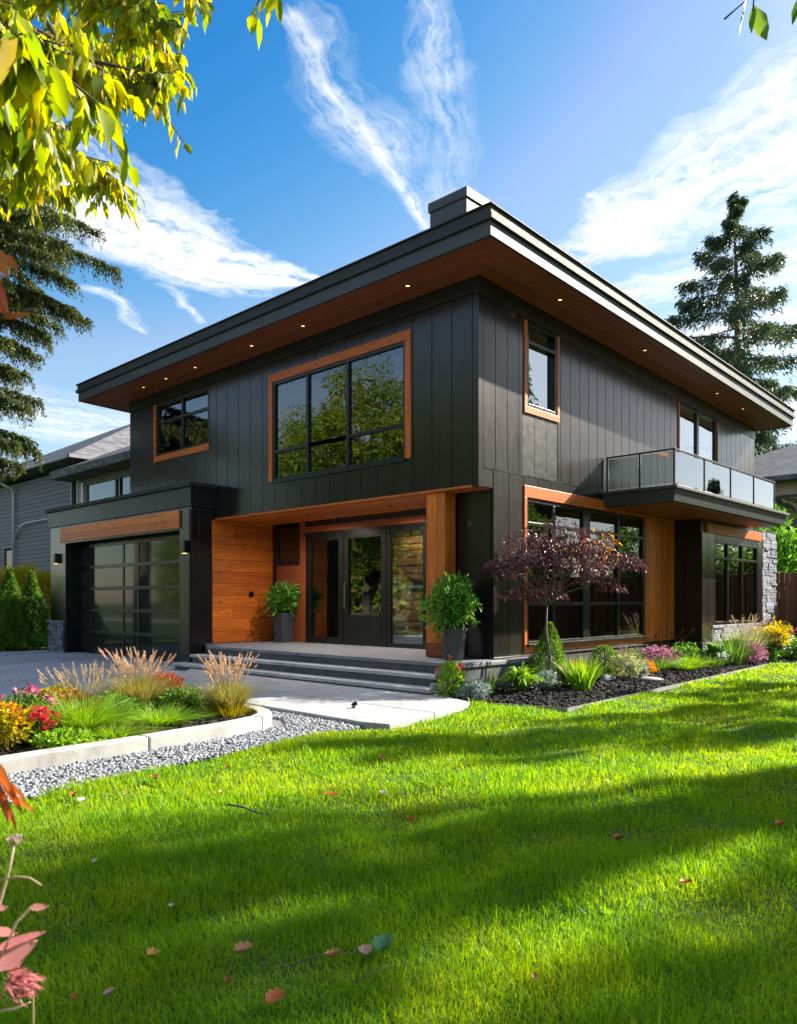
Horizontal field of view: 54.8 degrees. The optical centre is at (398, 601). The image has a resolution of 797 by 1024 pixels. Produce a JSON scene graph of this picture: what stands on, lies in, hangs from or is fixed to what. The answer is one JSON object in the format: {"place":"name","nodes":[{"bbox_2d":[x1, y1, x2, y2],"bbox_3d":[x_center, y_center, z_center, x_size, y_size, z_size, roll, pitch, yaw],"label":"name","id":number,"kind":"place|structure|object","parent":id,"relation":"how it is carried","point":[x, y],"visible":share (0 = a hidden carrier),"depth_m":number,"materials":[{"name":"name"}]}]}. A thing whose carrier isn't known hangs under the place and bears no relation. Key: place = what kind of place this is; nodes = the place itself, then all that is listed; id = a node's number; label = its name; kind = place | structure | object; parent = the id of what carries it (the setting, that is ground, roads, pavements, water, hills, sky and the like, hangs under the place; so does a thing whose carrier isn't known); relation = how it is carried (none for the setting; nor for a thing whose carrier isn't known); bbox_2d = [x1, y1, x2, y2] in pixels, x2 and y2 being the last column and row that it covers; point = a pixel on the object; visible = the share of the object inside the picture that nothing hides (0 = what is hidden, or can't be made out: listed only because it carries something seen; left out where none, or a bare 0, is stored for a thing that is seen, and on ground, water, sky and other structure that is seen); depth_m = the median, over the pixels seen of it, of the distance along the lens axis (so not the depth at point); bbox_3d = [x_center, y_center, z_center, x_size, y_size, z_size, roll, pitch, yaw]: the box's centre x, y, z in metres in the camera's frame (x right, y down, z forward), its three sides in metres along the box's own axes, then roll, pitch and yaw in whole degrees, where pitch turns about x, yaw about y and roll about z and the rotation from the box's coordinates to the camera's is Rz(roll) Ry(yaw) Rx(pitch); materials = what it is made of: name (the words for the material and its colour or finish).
{"place":"outdoors","nodes":[
{"label":"outdoors","id":0,"kind":"place"},
{"bbox_2d":[0,424,129,630],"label":"grey neighbour house","id":1,"kind":"structure","parent":0,"point":[97,467],"depth_m":34.04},
{"bbox_2d":[70,482,73,504],"bbox_3d":[-13.650,-4.075,32.197,0.120,2.450,0.170,0,0,43],"label":"window frame","id":2,"kind":"structure","parent":1,"relation":"in","point":[71,483],"depth_m":32.14,"materials":[{"name":"grey metal"}]},
{"bbox_2d":[74,480,78,503],"bbox_3d":[-13.385,-4.075,31.946,0.650,2.450,0.170,0,0,43],"label":"window frame","id":3,"kind":"structure","parent":1,"relation":"in","point":[76,484],"depth_m":31.99,"materials":[{"name":"grey glass"}]},
{"bbox_2d":[79,480,83,502],"bbox_3d":[-13.084,-2.050,31.675,0.140,7.000,0.150,0,0,43],"label":"window frame","id":4,"kind":"structure","parent":1,"relation":"in","point":[80,481],"depth_m":31.61,"materials":[{"name":"black metal"}]},
{"bbox_2d":[0,650,183,699],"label":"driveway","id":5,"kind":"structure","parent":0,"point":[18,669],"depth_m":16.68,"materials":[{"name":"stone"}]},
{"bbox_2d":[176,669,469,729],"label":"path","id":6,"kind":"structure","parent":0,"point":[379,708],"depth_m":10.54,"materials":[{"name":"concrete"}]},
{"bbox_2d":[433,655,467,698],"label":"shrub","id":7,"kind":"object","parent":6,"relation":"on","point":[451,665],"visible":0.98,"depth_m":11.15,"materials":[{"name":"green plant"}]},
{"bbox_2d":[0,647,756,763],"bbox_3d":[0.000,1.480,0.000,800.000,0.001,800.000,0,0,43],"label":"ground","id":8,"kind":"structure","parent":0,"point":[231,754],"depth_m":12.96,"materials":[{"name":"soil"}]},
{"bbox_2d":[0,567,31,645],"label":"cypress","id":9,"kind":"object","parent":8,"relation":"on","point":[9,582],"visible":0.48,"depth_m":22.95,"materials":[{"name":"green plant"}]},
{"bbox_2d":[0,597,32,650],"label":"cypress","id":10,"kind":"object","parent":8,"relation":"on","point":[11,617],"visible":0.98,"depth_m":22.24,"materials":[{"name":"green plant"}]},
{"bbox_2d":[0,563,50,629],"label":"yellow hedge","id":11,"kind":"object","parent":8,"relation":"on","point":[22,574],"visible":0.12,"depth_m":25.73,"materials":[{"name":"green plant"}]},
{"bbox_2d":[15,629,47,650],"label":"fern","id":12,"kind":"object","parent":8,"relation":"on","point":[38,636],"visible":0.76,"depth_m":22.75,"materials":[{"name":"green plant"}]},
{"bbox_2d":[20,570,49,647],"bbox_3d":[-11.247,0.245,23.602,1.393,2.411,1.382,0,0,-9],"label":"cypress","id":13,"kind":"object","parent":8,"relation":"on","point":[31,589],"visible":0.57,"depth_m":23.44,"materials":[{"name":"green plant"}]},
{"bbox_2d":[0,174,122,487],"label":"cedar","id":14,"kind":"object","parent":8,"relation":"on","point":[34,248],"visible":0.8,"depth_m":21.97,"materials":[{"name":"green plant"}]},
{"bbox_2d":[0,0,282,233],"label":"overhanging tree","id":15,"kind":"object","parent":8,"relation":"on","point":[82,69],"visible":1,"depth_m":2.85,"materials":[{"name":"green plant"}]},
{"bbox_2d":[0,708,361,803],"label":"gravel","id":16,"kind":"structure","parent":8,"relation":"on","point":[277,722],"depth_m":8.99,"materials":[{"name":"grey gravel"}]},
{"bbox_2d":[0,690,271,773],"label":"planter kerb","id":17,"kind":"structure","parent":16,"relation":"on","point":[260,718],"depth_m":7.21,"materials":[{"name":"concrete"}]},
{"bbox_2d":[0,695,252,755],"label":"soil","id":18,"kind":"structure","parent":17,"relation":"in","point":[31,748],"depth_m":8.09,"materials":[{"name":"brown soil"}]},
{"bbox_2d":[0,700,38,750],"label":"golden coleus","id":19,"kind":"object","parent":18,"relation":"on","point":[11,735],"visible":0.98,"depth_m":6.96,"materials":[{"name":"yellow plant"}]},
{"bbox_2d":[0,682,57,730],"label":"pink astilbe","id":20,"kind":"object","parent":18,"relation":"on","point":[31,693],"visible":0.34,"depth_m":7.76,"materials":[{"name":"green plant"}]},
{"bbox_2d":[13,705,63,745],"bbox_3d":[-3.415,1.225,7.284,0.486,0.475,0.516,0,0,24],"label":"red flower","id":21,"kind":"object","parent":18,"relation":"on","point":[42,717],"visible":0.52,"depth_m":7.20,"materials":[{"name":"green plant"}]},
{"bbox_2d":[38,682,80,709],"bbox_3d":[-4.267,1.235,9.654,0.724,0.477,0.554,0,0,16],"label":"yellow spirea","id":22,"kind":"object","parent":18,"relation":"on","point":[47,690],"visible":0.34,"depth_m":9.56,"materials":[{"name":"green plant"}]},
{"bbox_2d":[36,686,96,713],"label":"brown sedge","id":23,"kind":"object","parent":18,"relation":"on","point":[74,692],"visible":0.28,"depth_m":8.96,"materials":[{"name":"orange plant"}]},
{"bbox_2d":[27,726,107,749],"bbox_3d":[-3.065,1.287,7.131,0.682,0.287,0.720,0,0,43],"label":"groundcover","id":24,"kind":"object","parent":18,"relation":"on","point":[48,736],"visible":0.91,"depth_m":7.00,"materials":[{"name":"green plant"}]},
{"bbox_2d":[22,660,172,742],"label":"fountain grass","id":25,"kind":"object","parent":18,"relation":"on","point":[79,717],"depth_m":7.65,"materials":[{"name":"green plant"}]},
{"bbox_2d":[84,690,149,724],"bbox_3d":[-3.114,1.191,8.464,0.869,0.437,0.804,0,0,43],"label":"dark perennial","id":26,"kind":"object","parent":18,"relation":"on","point":[117,696],"visible":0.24,"depth_m":8.46,"materials":[{"name":"green plant"}]},
{"bbox_2d":[75,719,174,739],"bbox_3d":[-2.736,1.260,7.524,1.150,0.230,1.017,0,0,43],"label":"lime sedge","id":27,"kind":"object","parent":18,"relation":"on","point":[125,730],"visible":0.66,"depth_m":7.50,"materials":[{"name":"green plant"}]},
{"bbox_2d":[76,647,204,712],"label":"fountain grass","id":28,"kind":"object","parent":18,"relation":"on","point":[143,690],"depth_m":9.24,"materials":[{"name":"plant"}]},
{"bbox_2d":[147,670,186,704],"bbox_3d":[-3.028,1.127,9.889,0.610,0.513,0.673,0,0,-12],"label":"rust sedum","id":29,"kind":"object","parent":18,"relation":"on","point":[170,676],"visible":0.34,"depth_m":9.83,"materials":[{"name":"orange plant"}]},
{"bbox_2d":[122,700,219,727],"bbox_3d":[-2.592,1.224,8.361,1.424,0.301,1.400,0,0,43],"label":"lime sedge","id":30,"kind":"object","parent":18,"relation":"on","point":[168,718],"visible":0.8,"depth_m":8.28,"materials":[{"name":"green plant"}]},
{"bbox_2d":[149,684,211,713],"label":"dark perennial","id":31,"kind":"object","parent":18,"relation":"on","point":[177,696],"visible":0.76,"depth_m":9.14,"materials":[{"name":"green plant"}]},
{"bbox_2d":[185,650,274,716],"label":"fountain grass","id":32,"kind":"object","parent":18,"relation":"on","point":[224,698],"depth_m":8.99,"materials":[{"name":"plant"}]},
{"bbox_2d":[45,186,795,695],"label":"modern house","id":33,"kind":"structure","parent":8,"relation":"on","point":[367,452],"depth_m":15.46,"materials":[{"name":"black wood"}]},
{"bbox_2d":[154,387,208,462],"bbox_3d":[-5.200,-4.190,18.457,2.480,1.440,0.125,0,0,43],"label":"window","id":34,"kind":"structure","parent":33,"relation":"in","point":[181,424],"depth_m":18.40,"materials":[{"name":"black glass"}]},
{"bbox_2d":[259,581,302,642],"bbox_3d":[-2.629,0.229,17.766,0.936,1.442,1.061,0,0,28],"label":"potted shrub","id":35,"kind":"object","parent":33,"relation":"on","point":[283,597],"visible":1,"depth_m":17.67,"materials":[{"name":"green plant"}]},
{"bbox_2d":[276,526,299,562],"bbox_3d":[-2.598,-1.330,18.167,0.860,0.840,0.070,0,0,43],"label":"window","id":36,"kind":"structure","parent":33,"relation":"in","point":[287,538],"depth_m":18.20,"materials":[{"name":"black glass"}]},
{"bbox_2d":[306,532,342,644],"bbox_3d":[-1.653,-0.280,17.274,1.260,2.460,0.070,0,0,43],"label":"sidelight window","id":37,"kind":"structure","parent":33,"relation":"in","point":[324,552],"depth_m":17.28,"materials":[{"name":"black glass"}]},
{"bbox_2d":[268,329,410,483],"bbox_3d":[-1.215,-3.572,14.681,4.020,2.275,0.135,0,0,43],"label":"window","id":38,"kind":"structure","parent":33,"relation":"in","point":[349,409],"depth_m":14.54,"materials":[{"name":"clear glass"}]},
{"bbox_2d":[343,528,386,646],"bbox_3d":[-0.731,-0.280,16.358,1.300,2.460,0.134,0,0,43],"label":"entry door","id":39,"kind":"structure","parent":33,"relation":"in","point":[365,551],"depth_m":16.37,"materials":[{"name":"black glass"}]},
{"bbox_2d":[417,569,482,660],"bbox_3d":[0.843,0.211,12.400,1.069,1.478,1.097,0,0,43],"label":"potted shrub","id":40,"kind":"object","parent":33,"relation":"on","point":[453,604],"visible":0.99,"depth_m":12.27,"materials":[{"name":"green plant"}]},
{"bbox_2d":[524,319,559,422],"bbox_3d":[2.510,-4.050,13.639,0.125,1.600,1.130,0,0,43],"label":"window","id":41,"kind":"structure","parent":33,"relation":"in","point":[541,347],"depth_m":13.72,"materials":[{"name":"clear glass"}]},
{"bbox_2d":[523,485,674,651],"bbox_3d":[4.224,-0.560,15.412,0.180,2.880,6.060,0,0,43],"label":"window","id":42,"kind":"structure","parent":33,"relation":"in","point":[590,618],"depth_m":14.75,"materials":[{"name":"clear glass"}]},
{"bbox_2d":[678,402,717,494],"bbox_3d":[7.248,-3.400,18.649,0.125,2.420,2.380,0,0,43],"label":"balcony door","id":43,"kind":"structure","parent":33,"relation":"in","point":[697,432],"depth_m":18.58,"materials":[{"name":"clear glass"}]},
{"bbox_2d":[714,534,757,623],"bbox_3d":[8.226,-0.509,18.784,0.120,2.078,2.880,0,0,43],"label":"window","id":44,"kind":"structure","parent":33,"relation":"in","point":[735,559],"depth_m":18.74,"materials":[{"name":"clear glass"}]},
{"bbox_2d":[468,662,795,711],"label":"garden edging","id":45,"kind":"object","parent":8,"relation":"on","point":[665,688],"visible":0.48,"depth_m":11.91,"materials":[{"name":"grey concrete"}]},
{"bbox_2d":[664,189,796,506],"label":"tall fir","id":46,"kind":"object","parent":8,"relation":"on","point":[738,309],"visible":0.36,"depth_m":44.34,"materials":[{"name":"green plant"}]},
{"bbox_2d":[724,0,796,40],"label":"hanging twig tree","id":47,"kind":"object","parent":8,"relation":"on","point":[758,22],"visible":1,"depth_m":2.95,"materials":[{"name":"green plant"}]},
{"bbox_2d":[753,503,796,572],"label":"laurel","id":48,"kind":"object","parent":8,"relation":"on","point":[786,551],"visible":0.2,"depth_m":23.11,"materials":[{"name":"green plant"}]},
{"bbox_2d":[775,573,796,648],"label":"wooden fence","id":49,"kind":"object","parent":8,"relation":"on","point":[786,593],"visible":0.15,"depth_m":21.98,"materials":[{"name":"brown wood"}]},
{"bbox_2d":[0,661,796,1023],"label":"lawn","id":50,"kind":"structure","parent":0,"point":[390,826],"depth_m":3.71,"materials":[{"name":"plant"}]},
{"bbox_2d":[0,250,35,830],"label":"orange leaf shrub","id":51,"kind":"object","parent":50,"relation":"on","point":[11,790],"visible":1,"depth_m":1.39,"materials":[{"name":"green plant"}]},
{"bbox_2d":[0,834,47,1023],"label":"pink leaf plant","id":52,"kind":"object","parent":50,"relation":"on","point":[19,948],"visible":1,"depth_m":1.20,"materials":[{"name":"pink plant"}]},
{"bbox_2d":[103,987,114,995],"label":"fallen leaf","id":53,"kind":"object","parent":50,"relation":"on","point":[109,991],"visible":0.97,"depth_m":2.71,"materials":[{"name":"pink plant"}]},
{"bbox_2d":[146,947,159,954],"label":"fallen leaf","id":54,"kind":"object","parent":50,"relation":"on","point":[149,950],"visible":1,"depth_m":3.05,"materials":[{"name":"brown plant"}]},
{"bbox_2d":[223,974,232,983],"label":"fallen leaf","id":55,"kind":"object","parent":50,"relation":"on","point":[228,978],"visible":1,"depth_m":2.76,"materials":[{"name":"brown plant"}]},
{"bbox_2d":[233,940,252,953],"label":"fallen leaf","id":56,"kind":"object","parent":50,"relation":"on","point":[242,947],"visible":1,"depth_m":2.99,"materials":[{"name":"brown plant"}]},
{"bbox_2d":[227,803,264,814],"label":"fallen twig","id":57,"kind":"object","parent":50,"relation":"on","point":[234,805],"visible":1,"depth_m":5.12,"materials":[{"name":"wood"}]},
{"bbox_2d":[265,987,284,1002],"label":"fallen leaf","id":58,"kind":"object","parent":50,"relation":"on","point":[276,994],"visible":1,"depth_m":2.64,"materials":[{"name":"orange plant"}]},
{"bbox_2d":[290,952,360,966],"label":"fallen twig","id":59,"kind":"object","parent":50,"relation":"on","point":[319,955],"visible":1,"depth_m":2.92,"materials":[{"name":"brown wood"}]},
{"bbox_2d":[324,948,339,956],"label":"fallen leaf","id":60,"kind":"object","parent":59,"relation":"on","point":[332,952],"visible":1,"depth_m":2.94,"materials":[{"name":"orange plant"}]},
{"bbox_2d":[358,944,372,954],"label":"fallen leaf","id":61,"kind":"object","parent":50,"relation":"on","point":[366,949],"visible":1,"depth_m":3.00,"materials":[{"name":"pink plant"}]},
{"bbox_2d":[353,966,391,982],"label":"fallen twig","id":62,"kind":"object","parent":50,"relation":"on","point":[369,973],"visible":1,"depth_m":2.80,"materials":[{"name":"wood"}]},
{"bbox_2d":[370,933,393,951],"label":"fallen leaf","id":63,"kind":"object","parent":50,"relation":"on","point":[381,943],"visible":1,"depth_m":3.05,"materials":[{"name":"teal plant"}]},
{"bbox_2d":[613,833,622,839],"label":"fallen leaf","id":64,"kind":"object","parent":50,"relation":"on","point":[617,836],"visible":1,"depth_m":4.56,"materials":[{"name":"brown plant"}]},
{"bbox_2d":[0,0,796,470],"label":"sky","id":65,"kind":"structure","parent":0,"point":[619,132],"materials":[{"name":"blue"}]},
{"bbox_2d":[556,662,601,684],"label":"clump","id":66,"kind":"object","parent":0,"point":[565,677],"visible":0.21,"depth_m":12.59,"materials":[{"name":"green plant"}]},
{"bbox_2d":[458,654,796,708],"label":"mulch","id":67,"kind":"object","parent":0,"point":[600,688],"visible":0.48,"depth_m":12.12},
{"bbox_2d":[451,678,491,699],"bbox_3d":[1.108,1.296,11.130,0.580,0.365,0.606,0,0,43],"label":"catmint","id":68,"kind":"object","parent":67,"relation":"on","point":[482,690],"visible":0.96,"depth_m":11.04,"materials":[{"name":"grey plant"}]},
{"bbox_2d":[463,677,496,694],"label":"corner groundcover","id":69,"kind":"object","parent":67,"relation":"on","point":[493,687],"visible":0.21,"depth_m":11.45,"materials":[{"name":"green plant"}]},
{"bbox_2d":[488,668,498,684],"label":"iris","id":70,"kind":"object","parent":67,"relation":"on","point":[493,679],"visible":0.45,"depth_m":12.07,"materials":[{"name":"green plant"}]},
{"bbox_2d":[495,662,546,692],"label":"hosta","id":71,"kind":"object","parent":67,"relation":"on","point":[522,679],"visible":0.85,"depth_m":11.67,"materials":[{"name":"green plant"}]},
{"bbox_2d":[531,670,561,689],"bbox_3d":[2.328,1.297,12.275,0.522,0.415,0.533,0,0,43],"label":"dusty miller","id":72,"kind":"object","parent":67,"relation":"on","point":[549,675],"visible":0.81,"depth_m":12.24,"materials":[{"name":"grey plant"}]},
{"bbox_2d":[528,621,571,686],"bbox_3d":[2.519,0.888,12.786,0.952,1.125,0.966,0,0,24],"label":"arborvitae","id":73,"kind":"object","parent":67,"relation":"on","point":[554,637],"visible":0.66,"depth_m":12.71,"materials":[{"name":"green plant"}]},
{"bbox_2d":[482,516,647,685],"bbox_3d":[2.691,0.034,12.418,2.718,2.795,1.197,0,0,-1],"label":"japanese maple","id":74,"kind":"object","parent":67,"relation":"on","point":[563,546],"visible":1,"depth_m":12.37,"materials":[{"name":"purple plant"}]},
{"bbox_2d":[554,655,613,690],"bbox_3d":[2.927,1.113,12.154,1.045,0.639,0.985,0,0,43],"label":"iris clump","id":75,"kind":"object","parent":67,"relation":"on","point":[583,679],"visible":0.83,"depth_m":11.98,"materials":[{"name":"green plant"}]},
{"bbox_2d":[590,645,618,675],"bbox_3d":[3.830,1.125,14.273,0.629,0.649,0.626,0,0,43],"label":"dwarf spruce","id":76,"kind":"object","parent":67,"relation":"on","point":[605,657],"visible":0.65,"depth_m":14.16,"materials":[{"name":"green plant"}]},
{"bbox_2d":[600,674,615,681],"bbox_3d":[3.670,1.384,13.526,0.204,0.201,0.407,0,0,43],"label":"boulder","id":77,"kind":"object","parent":67,"relation":"on","point":[607,677],"visible":0.55,"depth_m":13.43,"materials":[{"name":"grey stone"}]},
{"bbox_2d":[601,643,652,672],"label":"heather grass","id":78,"kind":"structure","parent":67,"relation":"on","point":[624,651],"depth_m":14.83,"materials":[{"name":"green plant"}]},
{"bbox_2d":[611,650,648,677],"bbox_3d":[4.169,1.171,13.816,0.682,0.569,0.761,0,0,17],"label":"cream spirea","id":79,"kind":"object","parent":67,"relation":"on","point":[620,660],"visible":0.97,"depth_m":13.73,"materials":[{"name":"beige plant"}]},
{"bbox_2d":[616,646,648,659],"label":"perennial","id":80,"kind":"object","parent":67,"relation":"on","point":[629,650],"visible":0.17,"depth_m":15.30,"materials":[{"name":"green plant"}]},
{"bbox_2d":[627,660,650,676],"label":"perennial","id":81,"kind":"object","parent":67,"relation":"on","point":[644,672],"visible":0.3,"depth_m":14.07,"materials":[{"name":"grey plant"}]},
{"bbox_2d":[642,660,659,674],"bbox_3d":[4.734,1.291,14.614,0.376,0.388,0.414,0,0,-8],"label":"orange mum","id":82,"kind":"object","parent":67,"relation":"on","point":[652,667],"visible":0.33,"depth_m":14.53,"materials":[{"name":"orange plant"}]},
{"bbox_2d":[640,676,663,680],"bbox_3d":[4.490,1.393,13.592,0.594,0.130,0.231,0,0,-31],"label":"boulder","id":83,"kind":"object","parent":67,"relation":"on","point":[647,678],"visible":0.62,"depth_m":13.45,"materials":[{"name":"grey stone"}]},
{"bbox_2d":[639,644,683,663],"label":"perennial","id":84,"kind":"object","parent":67,"relation":"on","point":[647,651],"visible":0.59,"depth_m":15.88,"materials":[{"name":"pink plant"}]},
{"bbox_2d":[643,655,697,670],"bbox_3d":[5.177,1.237,15.398,1.386,0.380,1.434,0,0,43],"label":"sedge mound","id":85,"kind":"object","parent":67,"relation":"on","point":[663,666],"visible":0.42,"depth_m":15.27,"materials":[{"name":"green plant"}]},
{"bbox_2d":[649,625,694,661],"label":"seed head plant","id":86,"kind":"object","parent":67,"relation":"on","point":[668,645],"visible":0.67,"depth_m":16.42,"materials":[{"name":"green plant"}]},
{"bbox_2d":[650,654,722,665],"bbox_3d":[6.026,1.229,16.002,1.459,0.394,1.451,0,0,43],"label":"sedge mound","id":87,"kind":"object","parent":67,"relation":"on","point":[697,660],"visible":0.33,"depth_m":15.98,"materials":[{"name":"green plant"}]},
{"bbox_2d":[671,640,704,661],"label":"perennial","id":88,"kind":"object","parent":67,"relation":"on","point":[693,651],"visible":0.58,"depth_m":16.56,"materials":[{"name":"green plant"}]},
{"bbox_2d":[668,657,717,670],"bbox_3d":[5.809,1.269,15.502,1.298,0.316,1.169,0,0,43],"label":"sedge mound","id":89,"kind":"object","parent":67,"relation":"on","point":[689,666],"visible":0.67,"depth_m":15.40,"materials":[{"name":"green plant"}]},
{"bbox_2d":[692,655,731,666],"bbox_3d":[6.653,1.262,16.383,1.190,0.330,1.250,0,0,35],"label":"sedge mound","id":90,"kind":"object","parent":67,"relation":"on","point":[715,662],"visible":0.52,"depth_m":16.25,"materials":[{"name":"green plant"}]},
{"bbox_2d":[698,641,727,660],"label":"variegated hosta","id":91,"kind":"object","parent":67,"relation":"on","point":[712,651],"visible":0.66,"depth_m":16.70,"materials":[{"name":"green plant"}]},
{"bbox_2d":[713,651,729,665],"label":"white hosta","id":92,"kind":"object","parent":67,"relation":"on","point":[722,656],"visible":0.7,"depth_m":16.43,"materials":[{"name":"white plant"}]},
{"bbox_2d":[704,634,764,665],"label":"spiky grass","id":93,"kind":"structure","parent":67,"relation":"on","point":[736,656],"depth_m":16.76,"materials":[{"name":"green plant"}]},
{"bbox_2d":[722,636,746,656],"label":"perennial","id":94,"kind":"object","parent":67,"relation":"on","point":[734,641],"visible":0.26,"depth_m":17.26,"materials":[{"name":"green plant"}]},
{"bbox_2d":[732,640,769,663],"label":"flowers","id":95,"kind":"object","parent":67,"relation":"on","point":[762,653],"visible":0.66,"depth_m":17.12,"materials":[{"name":"pink plant"}]},
{"bbox_2d":[715,613,795,661],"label":"feather grass","id":96,"kind":"object","parent":67,"relation":"on","point":[750,639],"depth_m":17.53,"materials":[{"name":"plant"}]},
{"bbox_2d":[756,643,780,661],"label":"green perennial","id":97,"kind":"object","parent":67,"relation":"on","point":[772,656],"visible":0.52,"depth_m":17.68,"materials":[{"name":"green plant"}]},
{"bbox_2d":[752,625,790,660],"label":"flowers","id":98,"kind":"object","parent":67,"relation":"on","point":[781,632],"visible":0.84,"depth_m":17.89,"materials":[{"name":"yellow plant"}]},
{"bbox_2d":[766,615,793,650],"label":"golden shrub","id":99,"kind":"object","parent":67,"relation":"on","point":[779,625],"visible":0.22,"depth_m":19.56,"materials":[{"name":"yellow plant"}]},
{"bbox_2d":[774,635,796,658],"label":"white flower","id":100,"kind":"object","parent":67,"relation":"on","point":[788,652],"visible":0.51,"depth_m":18.49,"materials":[{"name":"green plant"}]},
{"bbox_2d":[755,444,796,572],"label":"house","id":101,"kind":"structure","parent":0,"point":[778,467],"depth_m":35.67,"materials":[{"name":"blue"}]},
{"bbox_2d":[775,494,796,534],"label":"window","id":102,"kind":"structure","parent":101,"relation":"in","point":[789,502],"depth_m":35.54,"materials":[{"name":"glass"}]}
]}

